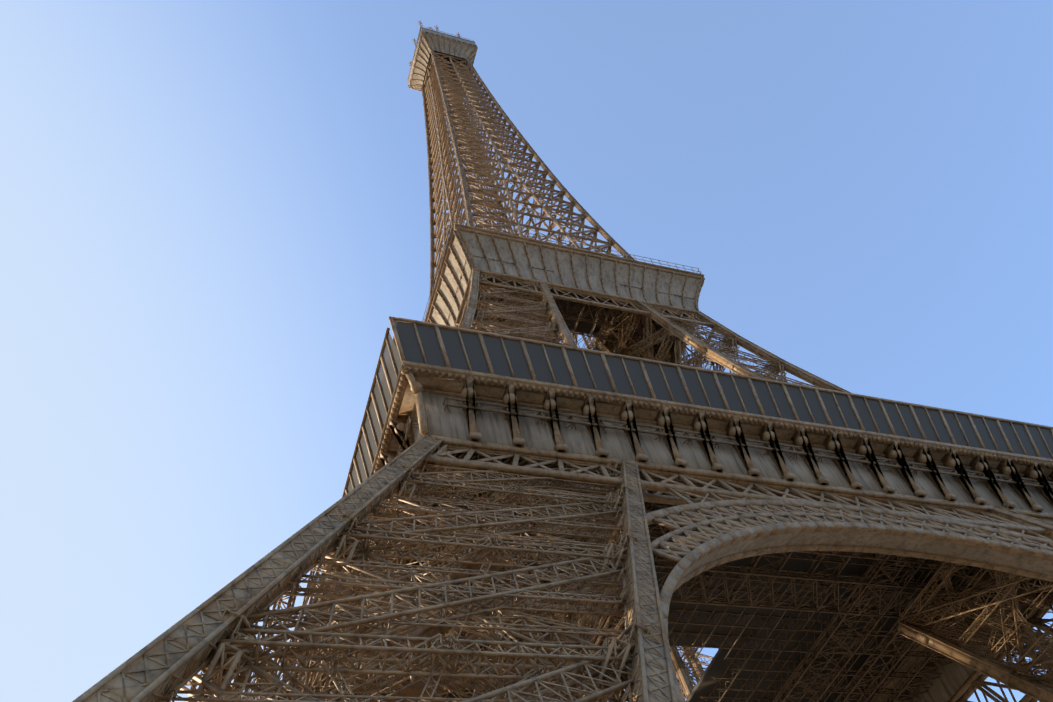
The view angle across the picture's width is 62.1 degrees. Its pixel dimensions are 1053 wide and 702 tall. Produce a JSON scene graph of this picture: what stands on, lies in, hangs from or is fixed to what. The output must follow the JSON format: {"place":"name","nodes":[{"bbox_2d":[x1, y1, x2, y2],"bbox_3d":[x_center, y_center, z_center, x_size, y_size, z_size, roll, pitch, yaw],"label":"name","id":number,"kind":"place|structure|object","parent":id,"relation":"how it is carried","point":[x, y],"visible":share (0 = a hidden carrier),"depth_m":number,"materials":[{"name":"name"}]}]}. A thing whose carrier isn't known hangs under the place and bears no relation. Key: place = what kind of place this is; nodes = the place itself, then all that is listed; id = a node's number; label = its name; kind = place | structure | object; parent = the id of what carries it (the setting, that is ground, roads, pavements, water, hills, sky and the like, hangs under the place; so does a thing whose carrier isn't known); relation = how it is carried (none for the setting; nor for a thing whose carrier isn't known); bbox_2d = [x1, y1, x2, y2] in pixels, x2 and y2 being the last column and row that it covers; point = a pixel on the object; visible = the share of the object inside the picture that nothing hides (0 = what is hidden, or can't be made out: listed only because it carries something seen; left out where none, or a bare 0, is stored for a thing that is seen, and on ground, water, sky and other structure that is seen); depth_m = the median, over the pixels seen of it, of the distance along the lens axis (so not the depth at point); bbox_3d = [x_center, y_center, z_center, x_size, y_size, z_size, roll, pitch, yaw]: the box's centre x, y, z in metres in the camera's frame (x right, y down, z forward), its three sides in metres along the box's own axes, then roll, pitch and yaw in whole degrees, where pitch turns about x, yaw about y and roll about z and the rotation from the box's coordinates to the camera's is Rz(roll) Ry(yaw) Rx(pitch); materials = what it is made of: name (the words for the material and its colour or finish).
{"place":"outdoors","nodes":[
{"label":"outdoors","id":0,"kind":"place"},
{"bbox_2d":[0,0,1052,701],"label":"sky","id":1,"kind":"structure","parent":0,"point":[215,214],"materials":[{"name":"blue"}]},
{"bbox_2d":[72,21,1052,701],"bbox_3d":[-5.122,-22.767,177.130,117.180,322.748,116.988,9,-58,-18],"label":"tower","id":2,"kind":"structure","parent":0,"point":[390,621],"depth_m":67.12,"materials":[{"name":"brown metal"}]},
{"bbox_2d":[365,255,1052,701],"bbox_3d":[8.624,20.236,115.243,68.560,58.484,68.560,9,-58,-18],"label":"tower underdeck","id":3,"kind":"object","parent":2,"relation":"attached to","point":[883,607],"visible":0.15,"depth_m":88.77,"materials":[{"name":"metal"}]},
{"bbox_2d":[376,28,1052,701],"bbox_3d":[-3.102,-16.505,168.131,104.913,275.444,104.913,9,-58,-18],"label":"tower panels","id":4,"kind":"object","parent":2,"relation":"attached to","point":[942,686],"visible":0.4,"depth_m":75.88,"materials":[{"name":"brown metal"}]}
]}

